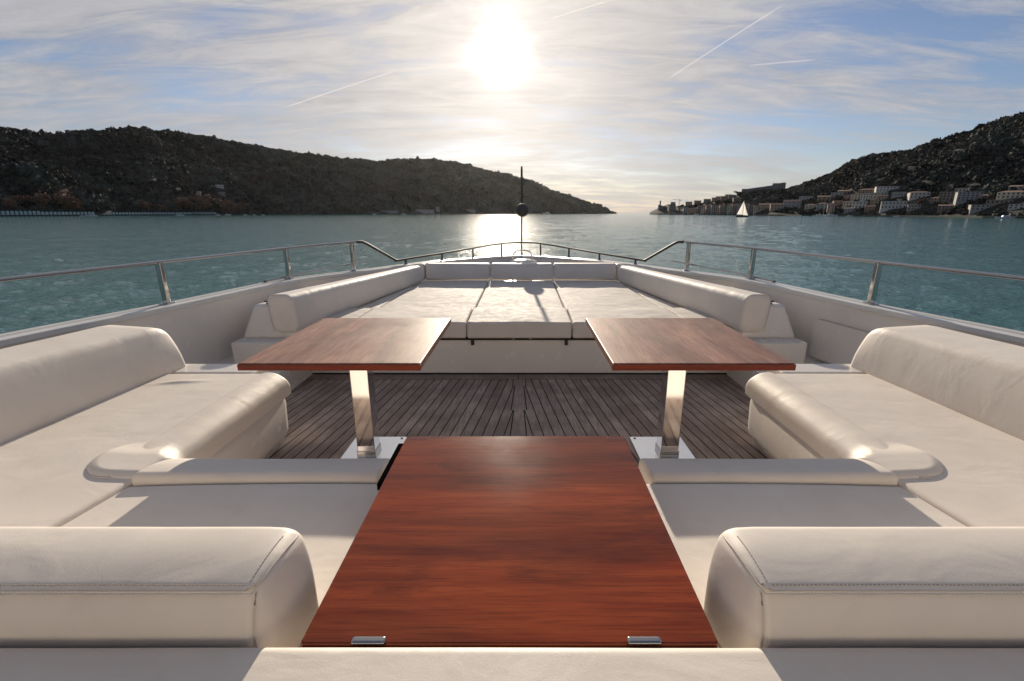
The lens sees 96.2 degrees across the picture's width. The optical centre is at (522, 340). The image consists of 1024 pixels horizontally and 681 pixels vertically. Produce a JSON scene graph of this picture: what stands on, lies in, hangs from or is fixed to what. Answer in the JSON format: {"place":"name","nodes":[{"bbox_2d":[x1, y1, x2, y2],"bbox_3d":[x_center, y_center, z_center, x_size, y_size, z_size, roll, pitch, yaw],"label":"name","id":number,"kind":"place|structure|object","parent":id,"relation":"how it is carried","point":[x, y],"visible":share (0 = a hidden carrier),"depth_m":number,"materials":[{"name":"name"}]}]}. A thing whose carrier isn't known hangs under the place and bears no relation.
{"place":"outdoors","nodes":[
{"label":"outdoors","id":0,"kind":"place"},
{"bbox_2d":[0,214,232,216],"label":"quay","id":1,"kind":"structure","parent":0,"point":[115,215],"depth_m":601.76,"materials":[{"name":"stone"}]},
{"bbox_2d":[157,204,168,210],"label":"autumn tree","id":2,"kind":"object","parent":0,"point":[162,207],"visible":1,"depth_m":678.08,"materials":[{"name":"plant"}]},
{"bbox_2d":[0,131,617,214],"bbox_3d":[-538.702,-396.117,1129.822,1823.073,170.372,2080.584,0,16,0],"label":"hill","id":3,"kind":"structure","parent":0,"point":[281,196],"depth_m":945.68,"materials":[{"name":"green plant"}]},
{"bbox_2d":[1,198,16,207],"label":"autumn tree","id":4,"kind":"object","parent":3,"relation":"on","point":[6,202],"visible":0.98,"depth_m":501.23,"materials":[{"name":"plant"}]},
{"bbox_2d":[11,195,32,204],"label":"autumn tree","id":5,"kind":"object","parent":3,"relation":"on","point":[19,198],"visible":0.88,"depth_m":519.46,"materials":[{"name":"plant"}]},
{"bbox_2d":[26,193,61,207],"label":"autumn tree","id":6,"kind":"object","parent":3,"relation":"on","point":[39,200],"visible":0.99,"depth_m":531.39,"materials":[{"name":"plant"}]},
{"bbox_2d":[54,189,83,208],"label":"autumn tree","id":7,"kind":"object","parent":3,"relation":"on","point":[69,202],"visible":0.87,"depth_m":555.78,"materials":[{"name":"plant"}]},
{"bbox_2d":[137,200,150,209],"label":"autumn tree","id":8,"kind":"object","parent":3,"relation":"on","point":[142,204],"visible":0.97,"depth_m":659.40,"materials":[{"name":"plant"}]},
{"bbox_2d":[172,196,192,208],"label":"autumn tree","id":9,"kind":"object","parent":3,"relation":"on","point":[181,203],"visible":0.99,"depth_m":707.46,"materials":[{"name":"plant"}]},
{"bbox_2d":[189,194,217,211],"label":"autumn tree","id":10,"kind":"object","parent":3,"relation":"on","point":[203,202],"visible":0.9,"depth_m":735.72,"materials":[{"name":"plant"}]},
{"bbox_2d":[213,198,236,212],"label":"autumn tree","id":11,"kind":"object","parent":3,"relation":"on","point":[226,204],"visible":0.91,"depth_m":781.65,"materials":[{"name":"plant"}]},
{"bbox_2d":[0,125,616,214],"bbox_3d":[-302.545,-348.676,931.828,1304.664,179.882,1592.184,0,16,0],"label":"woodland","id":12,"kind":"object","parent":3,"relation":"on","point":[43,163],"visible":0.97,"depth_m":908.60,"materials":[{"name":"green plant"}]},
{"bbox_2d":[416,209,433,213],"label":"shore house","id":13,"kind":"structure","parent":3,"relation":"on","point":[427,211],"depth_m":1174.13,"materials":[{"name":"beige paint"}]},
{"bbox_2d":[0,213,1023,333],"bbox_3d":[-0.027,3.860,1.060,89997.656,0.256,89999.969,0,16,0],"label":"sea","id":14,"kind":"structure","parent":0,"point":[35,244],"depth_m":51.27,"materials":[{"name":"liquid"}]},
{"bbox_2d":[0,255,1023,465],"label":"motor yacht","id":15,"kind":"object","parent":14,"relation":"on","point":[467,386],"visible":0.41,"depth_m":3.65,"materials":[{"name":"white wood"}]},
{"bbox_2d":[0,325,185,443],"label":"settee back cushion","id":16,"kind":"object","parent":15,"relation":"on","point":[43,382],"visible":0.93,"depth_m":2.29,"materials":[{"name":"leather"}]},
{"bbox_2d":[0,373,290,526],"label":"settee seat cushion","id":17,"kind":"object","parent":15,"relation":"on","point":[63,471],"visible":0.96,"depth_m":1.98,"materials":[{"name":"leather"}]},
{"bbox_2d":[0,240,397,304],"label":"guard rail","id":18,"kind":"object","parent":15,"relation":"on","point":[162,282],"visible":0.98,"depth_m":3.50,"materials":[{"name":"silver metal"}]},
{"bbox_2d":[61,458,389,647],"bbox_3d":[-0.830,0.686,1.146,1.582,0.121,1.440,0,16,0],"label":"bench seat cushion","id":19,"kind":"object","parent":15,"relation":"on","point":[322,507],"visible":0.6,"depth_m":1.55,"materials":[{"name":"leather"}]},
{"bbox_2d":[0,527,318,647],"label":"bench back cushion","id":20,"kind":"object","parent":19,"relation":"on","point":[157,587],"visible":0.78,"depth_m":0.91,"materials":[{"name":"leather"}]},
{"bbox_2d":[237,318,450,458],"bbox_3d":[-0.895,0.342,2.684,0.849,0.755,0.963,0,16,0],"label":"pedestal table","id":21,"kind":"object","parent":15,"relation":"on","point":[360,350],"visible":0.9,"depth_m":2.55,"materials":[{"name":"brown wood"}]},
{"bbox_2d":[267,266,422,331],"bbox_3d":[-1.727,-0.594,5.131,0.227,0.324,2.890,3,16,10],"label":"bolster","id":22,"kind":"object","parent":15,"relation":"on","point":[295,310],"visible":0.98,"depth_m":4.32,"materials":[{"name":"leather"}]},
{"bbox_2d":[327,308,372,317],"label":"sunpad cushion","id":23,"kind":"object","parent":15,"relation":"on","point":[354,313],"visible":0.25,"depth_m":4.38,"materials":[{"name":"leather"}]},
{"bbox_2d":[360,286,414,308],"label":"sunpad cushion","id":24,"kind":"object","parent":15,"relation":"on","point":[381,302],"visible":0.38,"depth_m":5.20,"materials":[{"name":"leather"}]},
{"bbox_2d":[359,307,471,337],"bbox_3d":[-1.004,-0.180,4.362,1.015,0.155,0.670,0,16,0],"label":"sunpad cushion","id":25,"kind":"object","parent":15,"relation":"on","point":[457,327],"visible":0.51,"depth_m":4.31,"materials":[{"name":"leather"}]},
{"bbox_2d":[410,263,425,279],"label":"corner cushion","id":26,"kind":"object","parent":15,"relation":"attached to","point":[422,266],"visible":0.48,"depth_m":6.68,"materials":[{"name":"leather"}]},
{"bbox_2d":[381,281,487,310],"bbox_3d":[-0.999,-0.537,5.691,1.005,0.128,2.068,0,16,0],"label":"sunpad cushion","id":27,"kind":"object","parent":15,"relation":"on","point":[450,294],"visible":0.66,"depth_m":5.44,"materials":[{"name":"leather"}]},
{"bbox_2d":[426,263,489,279],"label":"backrest cushion","id":28,"kind":"object","parent":15,"relation":"on","point":[457,271],"visible":1,"depth_m":6.66,"materials":[{"name":"leather"}]},
{"bbox_2d":[301,436,717,647],"bbox_3d":[-0.039,0.578,1.322,0.836,0.240,0.856,0,16,0],"label":"table","id":29,"kind":"object","parent":15,"relation":"on","point":[518,541],"visible":0.99,"depth_m":1.10,"materials":[{"name":"brown wood"}]},
{"bbox_2d":[0,647,1023,680],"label":"ledge cushion","id":30,"kind":"object","parent":15,"relation":"on","point":[509,664],"visible":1,"depth_m":0.83,"materials":[{"name":"leather"}]},
{"bbox_2d":[467,307,571,337],"bbox_3d":[-0.027,-0.182,4.361,0.936,0.159,0.670,0,16,0],"label":"sunpad cushion","id":31,"kind":"object","parent":15,"relation":"on","point":[518,322],"visible":1,"depth_m":4.05,"materials":[{"name":"leather"}]},
{"bbox_2d":[477,281,562,307],"bbox_3d":[-0.025,-0.539,5.690,0.928,0.131,2.068,0,16,0],"label":"sunpad cushion","id":32,"kind":"object","parent":15,"relation":"on","point":[520,294],"visible":0.66,"depth_m":5.48,"materials":[{"name":"leather"}]},
{"bbox_2d":[394,242,646,263],"bbox_3d":[-0.027,-1.452,7.741,3.534,0.265,2.736,0,16,0],"label":"bow rail","id":33,"kind":"object","parent":15,"relation":"on","point":[568,248],"visible":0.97,"depth_m":7.74,"materials":[{"name":"metal"}]},
{"bbox_2d":[491,263,552,279],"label":"backrest cushion","id":34,"kind":"object","parent":15,"relation":"on","point":[521,271],"visible":1,"depth_m":6.66,"materials":[{"name":"leather"}]},
{"bbox_2d":[521,166,522,254],"bbox_3d":[-0.014,-2.465,8.916,0.044,1.720,0.042,0,16,0],"label":"flagstaff","id":35,"kind":"object","parent":15,"relation":"on","point":[521,201],"visible":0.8,"depth_m":8.80,"materials":[{"name":"metal"}]},
{"bbox_2d":[516,203,528,216],"bbox_3d":[0.000,-2.514,8.850,0.266,0.254,0.265,0,16,0],"label":"anchor ball","id":36,"kind":"object","parent":35,"relation":"hanging from","point":[522,209],"visible":1,"depth_m":8.76,"materials":[{"name":"rubber"}]},
{"bbox_2d":[512,249,532,280],"bbox_3d":[-0.002,-1.148,7.258,0.323,0.572,0.022,0,16,0],"label":"hoop handle","id":37,"kind":"object","parent":15,"relation":"on","point":[522,250],"visible":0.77,"depth_m":7.19,"materials":[{"name":"silver metal"}]},
{"bbox_2d":[511,259,536,280],"bbox_3d":[0.023,-1.058,7.232,0.400,0.454,0.400,0,16,0],"label":"hatch cover","id":38,"kind":"object","parent":15,"relation":"on","point":[523,261],"visible":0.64,"depth_m":7.07,"materials":[{"name":"white plastic"}]},
{"bbox_2d":[553,263,616,279],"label":"backrest cushion","id":39,"kind":"object","parent":15,"relation":"on","point":[584,271],"visible":1,"depth_m":6.66,"materials":[{"name":"leather"}]},
{"bbox_2d":[553,281,658,310],"bbox_3d":[0.945,-0.538,5.691,1.005,0.129,2.068,0,16,0],"label":"sunpad cushion","id":40,"kind":"object","parent":15,"relation":"on","point":[593,294],"visible":0.6,"depth_m":5.45,"materials":[{"name":"leather"}]},
{"bbox_2d":[615,263,630,279],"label":"corner cushion","id":41,"kind":"object","parent":15,"relation":"attached to","point":[618,265],"visible":0.41,"depth_m":6.67,"materials":[{"name":"leather"}]},
{"bbox_2d":[567,308,678,337],"bbox_3d":[0.950,-0.181,4.362,1.015,0.157,0.670,0,16,0],"label":"sunpad cushion","id":42,"kind":"object","parent":15,"relation":"on","point":[578,317],"visible":0.42,"depth_m":4.31,"materials":[{"name":"leather"}]},
{"bbox_2d":[626,286,678,308],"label":"sunpad cushion","id":43,"kind":"object","parent":15,"relation":"on","point":[659,303],"visible":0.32,"depth_m":5.17,"materials":[{"name":"leather"}]},
{"bbox_2d":[585,318,795,458],"bbox_3d":[0.842,0.342,2.684,0.849,0.755,0.963,0,16,0],"label":"pedestal table","id":44,"kind":"object","parent":15,"relation":"on","point":[674,350],"visible":0.95,"depth_m":2.55,"materials":[{"name":"brown wood"}]},
{"bbox_2d":[618,266,770,331],"bbox_3d":[1.673,-0.594,5.131,0.227,0.324,2.890,-3,16,-10],"label":"bolster","id":45,"kind":"object","parent":15,"relation":"on","point":[741,310],"visible":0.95,"depth_m":4.31,"materials":[{"name":"leather"}]},
{"bbox_2d":[666,308,724,324],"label":"sunpad cushion","id":46,"kind":"object","parent":15,"relation":"on","point":[685,313],"visible":0.3,"depth_m":4.36,"materials":[{"name":"leather"}]},
{"bbox_2d":[638,458,965,647],"bbox_3d":[0.776,0.686,1.146,1.582,0.121,1.440,0,16,0],"label":"bench seat cushion","id":47,"kind":"object","parent":15,"relation":"on","point":[702,505],"visible":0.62,"depth_m":1.55,"materials":[{"name":"leather"}]},
{"bbox_2d":[703,527,1023,647],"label":"bench back cushion","id":48,"kind":"object","parent":47,"relation":"on","point":[864,587],"visible":0.81,"depth_m":0.91,"materials":[{"name":"leather"}]},
{"bbox_2d":[643,240,1023,304],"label":"guard rail","id":49,"kind":"object","parent":15,"relation":"on","point":[875,281],"visible":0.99,"depth_m":3.55,"materials":[{"name":"silver metal"}]},
{"bbox_2d":[810,320,868,363],"bbox_3d":[2.586,0.074,3.561,0.068,0.325,0.807,-3,16,-11],"label":"locker door","id":50,"kind":"structure","parent":15,"relation":"in","point":[832,343],"depth_m":3.71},
{"bbox_2d":[745,372,1023,526],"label":"settee seat cushion","id":51,"kind":"object","parent":15,"relation":"on","point":[966,471],"visible":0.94,"depth_m":1.99,"materials":[{"name":"leather"}]},
{"bbox_2d":[851,325,1023,439],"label":"settee back cushion","id":52,"kind":"object","parent":15,"relation":"on","point":[979,379],"visible":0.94,"depth_m":2.32,"materials":[{"name":"leather"}]},
{"bbox_2d":[735,200,748,216],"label":"sailing boat","id":53,"kind":"object","parent":14,"relation":"on","point":[741,211],"visible":0.85,"depth_m":419.79,"materials":[{"name":"white fabric"}]},
{"bbox_2d":[995,215,1014,218],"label":"motorboat","id":54,"kind":"object","parent":14,"relation":"on","point":[1005,217],"visible":1,"depth_m":307.46,"materials":[{"name":"white plastic"}]},
{"bbox_2d":[0,0,1023,212],"label":"sky","id":55,"kind":"structure","parent":0,"point":[622,106],"materials":[{"name":"blue"}]},
{"bbox_2d":[671,214,777,215],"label":"quay","id":56,"kind":"structure","parent":0,"point":[724,214],"depth_m":759.76,"materials":[{"name":"stone"}]},
{"bbox_2d":[701,206,705,213],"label":"narrow house","id":57,"kind":"structure","parent":56,"relation":"on","point":[703,209],"depth_m":840.45,"materials":[{"name":"beige paint"}]},
{"bbox_2d":[705,205,710,213],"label":"narrow house","id":58,"kind":"structure","parent":56,"relation":"on","point":[707,209],"depth_m":822.89,"materials":[{"name":"grey paint"}]},
{"bbox_2d":[710,205,715,213],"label":"narrow house","id":59,"kind":"structure","parent":56,"relation":"on","point":[713,207],"depth_m":807.67,"materials":[{"name":"grey paint"}]},
{"bbox_2d":[719,204,723,213],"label":"narrow house","id":60,"kind":"structure","parent":56,"relation":"on","point":[721,208],"depth_m":780.66,"materials":[{"name":"grey paint"}]},
{"bbox_2d":[727,204,731,213],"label":"narrow house","id":61,"kind":"structure","parent":56,"relation":"on","point":[729,207],"depth_m":754.32,"materials":[{"name":"beige paint"}]},
{"bbox_2d":[731,204,736,213],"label":"narrow house","id":62,"kind":"structure","parent":56,"relation":"on","point":[734,209],"depth_m":741.06,"materials":[{"name":"brown paint"}]},
{"bbox_2d":[736,203,742,213],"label":"narrow house","id":63,"kind":"structure","parent":56,"relation":"on","point":[739,205],"depth_m":729.37,"materials":[{"name":"grey paint"}]},
{"bbox_2d":[748,205,753,213],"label":"narrow house","id":64,"kind":"structure","parent":56,"relation":"on","point":[750,209],"depth_m":699.72,"materials":[{"name":"stone"}]},
{"bbox_2d":[650,193,801,215],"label":"headland","id":65,"kind":"structure","parent":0,"point":[665,211],"depth_m":839.08,"materials":[{"name":"soil"}]},
{"bbox_2d":[658,200,665,209],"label":"church","id":66,"kind":"structure","parent":65,"relation":"on","point":[660,206],"depth_m":1004.21,"materials":[{"name":"stone"}]},
{"bbox_2d":[669,202,675,210],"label":"watchtower","id":67,"kind":"structure","parent":65,"relation":"on","point":[672,206],"depth_m":957.83,"materials":[{"name":"stone"}]},
{"bbox_2d":[677,188,800,213],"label":"woodland","id":68,"kind":"object","parent":65,"relation":"on","point":[764,194],"visible":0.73,"depth_m":762.91,"materials":[{"name":"green plant"}]},
{"bbox_2d":[753,205,757,213],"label":"narrow house","id":69,"kind":"structure","parent":65,"relation":"on","point":[755,208],"depth_m":688.78,"materials":[{"name":"beige paint"}]},
{"bbox_2d":[741,183,785,195],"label":"fortress","id":70,"kind":"structure","parent":65,"relation":"on","point":[778,185],"depth_m":817.85,"materials":[{"name":"stone"}]},
{"bbox_2d":[757,203,769,212],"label":"house","id":71,"kind":"structure","parent":65,"relation":"on","point":[762,206],"depth_m":681.80,"materials":[{"name":"paint"}]},
{"bbox_2d":[769,203,783,211],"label":"house","id":72,"kind":"structure","parent":65,"relation":"on","point":[774,206],"depth_m":651.26,"materials":[{"name":"beige paint"}]},
{"bbox_2d":[783,200,801,208],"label":"house","id":73,"kind":"structure","parent":65,"relation":"on","point":[793,203],"depth_m":649.72,"materials":[{"name":"grey paint"}]},
{"bbox_2d":[799,196,812,199],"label":"house","id":74,"kind":"structure","parent":65,"relation":"on","point":[803,197],"depth_m":725.97,"materials":[{"name":"white paint"}]},
{"bbox_2d":[778,215,1023,217],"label":"quay","id":75,"kind":"structure","parent":0,"point":[928,216],"depth_m":425.48,"materials":[{"name":"stone"}]},
{"bbox_2d":[798,125,1023,215],"bbox_3d":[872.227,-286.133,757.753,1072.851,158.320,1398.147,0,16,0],"label":"hill","id":76,"kind":"structure","parent":0,"point":[971,182],"depth_m":500.59,"materials":[{"name":"green plant"}]},
{"bbox_2d":[804,204,816,209],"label":"house","id":77,"kind":"structure","parent":76,"relation":"on","point":[809,206],"depth_m":623.68,"materials":[{"name":"beige paint"}]},
{"bbox_2d":[816,202,828,209],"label":"house","id":78,"kind":"structure","parent":76,"relation":"on","point":[821,205],"depth_m":597.59,"materials":[{"name":"grey paint"}]},
{"bbox_2d":[817,196,829,200],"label":"house","id":79,"kind":"structure","parent":76,"relation":"on","point":[824,198],"depth_m":629.62,"materials":[{"name":"brown paint"}]},
{"bbox_2d":[826,203,834,213],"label":"house","id":80,"kind":"structure","parent":76,"relation":"on","point":[831,208],"depth_m":565.48,"materials":[{"name":"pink paint"}]},
{"bbox_2d":[829,192,843,201],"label":"house","id":81,"kind":"structure","parent":76,"relation":"on","point":[836,193],"depth_m":604.26,"materials":[{"name":"grey paint"}]},
{"bbox_2d":[832,200,842,205],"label":"house","id":82,"kind":"structure","parent":76,"relation":"on","point":[839,202],"depth_m":585.05,"materials":[{"name":"grey paint"}]},
{"bbox_2d":[837,190,851,194],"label":"house","id":83,"kind":"structure","parent":76,"relation":"on","point":[846,191],"depth_m":603.80,"materials":[{"name":"brown paint"}]},
{"bbox_2d":[842,201,851,207],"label":"house","id":84,"kind":"structure","parent":76,"relation":"on","point":[847,203],"depth_m":563.73,"materials":[{"name":"beige paint"}]},
{"bbox_2d":[844,207,855,213],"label":"house","id":85,"kind":"structure","parent":76,"relation":"on","point":[848,209],"depth_m":542.31,"materials":[{"name":"grey paint"}]},
{"bbox_2d":[850,194,860,200],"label":"house","id":86,"kind":"structure","parent":76,"relation":"on","point":[855,197],"depth_m":567.21,"materials":[{"name":"beige paint"}]},
{"bbox_2d":[851,201,868,208],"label":"house","id":87,"kind":"structure","parent":76,"relation":"on","point":[858,204],"depth_m":539.77,"materials":[{"name":"white paint"}]},
{"bbox_2d":[860,193,870,200],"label":"house","id":88,"kind":"structure","parent":76,"relation":"on","point":[864,196],"depth_m":550.95,"materials":[{"name":"white paint"}]},
{"bbox_2d":[858,189,874,193],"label":"house","id":89,"kind":"structure","parent":76,"relation":"on","point":[865,191],"depth_m":564.71,"materials":[{"name":"brown paint"}]},
{"bbox_2d":[864,205,875,211],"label":"house","id":90,"kind":"structure","parent":76,"relation":"on","point":[869,207],"depth_m":520.32,"materials":[{"name":"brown paint"}]},
{"bbox_2d":[870,199,879,204],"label":"house","id":91,"kind":"structure","parent":76,"relation":"on","point":[874,201],"depth_m":532.66,"materials":[{"name":"paint"}]},
{"bbox_2d":[869,192,888,199],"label":"house","id":92,"kind":"structure","parent":76,"relation":"on","point":[874,195],"depth_m":542.92,"materials":[{"name":"beige paint"}]},
{"bbox_2d":[878,195,889,200],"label":"house","id":93,"kind":"structure","parent":76,"relation":"on","point":[881,197],"depth_m":531.63,"materials":[{"name":"paint"}]},
{"bbox_2d":[874,186,899,192],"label":"house","id":94,"kind":"structure","parent":76,"relation":"on","point":[882,189],"depth_m":541.19,"materials":[{"name":"white paint"}]},
{"bbox_2d":[879,201,906,212],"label":"house","id":95,"kind":"structure","parent":76,"relation":"on","point":[886,206],"depth_m":490.07,"materials":[{"name":"white paint"}]},
{"bbox_2d":[891,192,906,197],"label":"house","id":96,"kind":"structure","parent":76,"relation":"on","point":[897,194],"depth_m":518.64,"materials":[{"name":"grey paint"}]},
{"bbox_2d":[785,112,1023,215],"bbox_3d":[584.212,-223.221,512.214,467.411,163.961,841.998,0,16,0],"label":"woodland","id":97,"kind":"object","parent":76,"relation":"on","point":[993,182],"visible":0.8,"depth_m":538.82,"materials":[{"name":"green plant"}]},
{"bbox_2d":[907,204,920,211],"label":"house","id":98,"kind":"structure","parent":76,"relation":"on","point":[913,207],"depth_m":466.85,"materials":[{"name":"grey paint"}]},
{"bbox_2d":[907,191,930,200],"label":"house","id":99,"kind":"structure","parent":76,"relation":"on","point":[913,195],"depth_m":493.41,"materials":[{"name":"white paint"}]},
{"bbox_2d":[929,197,938,203],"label":"house","id":100,"kind":"structure","parent":76,"relation":"on","point":[933,199],"depth_m":464.82,"materials":[{"name":"pink paint"}]},
{"bbox_2d":[937,204,953,211],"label":"house","id":101,"kind":"structure","parent":76,"relation":"on","point":[943,207],"depth_m":427.64,"materials":[{"name":"brown paint"}]},
{"bbox_2d":[938,191,964,201],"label":"house","id":102,"kind":"structure","parent":76,"relation":"on","point":[946,196],"depth_m":456.08,"materials":[{"name":"brown paint"}]},
{"bbox_2d":[955,188,967,191],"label":"house","id":103,"kind":"structure","parent":76,"relation":"on","point":[960,189],"depth_m":462.08,"materials":[{"name":"beige paint"}]},
{"bbox_2d":[953,191,984,205],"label":"house","id":104,"kind":"structure","parent":76,"relation":"on","point":[961,198],"depth_m":421.90,"materials":[{"name":"grey paint"}]},
{"bbox_2d":[968,204,991,214],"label":"house","id":105,"kind":"structure","parent":76,"relation":"on","point":[973,209],"depth_m":383.24,"materials":[{"name":"grey paint"}]},
{"bbox_2d":[986,199,1014,207],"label":"house","id":106,"kind":"structure","parent":76,"relation":"on","point":[994,202],"depth_m":375.20,"materials":[{"name":"grey paint"}]},
{"bbox_2d":[996,190,1023,199],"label":"house","id":107,"kind":"structure","parent":76,"relation":"on","point":[1002,195],"depth_m":375.51,"materials":[{"name":"beige paint"}]},
{"bbox_2d":[1007,204,1023,210],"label":"house","id":108,"kind":"structure","parent":76,"relation":"on","point":[1014,206],"depth_m":355.48,"materials":[{"name":"white paint"}]},
{"bbox_2d":[1008,185,1023,190],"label":"house","id":109,"kind":"structure","parent":76,"relation":"on","point":[1017,186],"depth_m":392.45,"materials":[{"name":"grey paint"}]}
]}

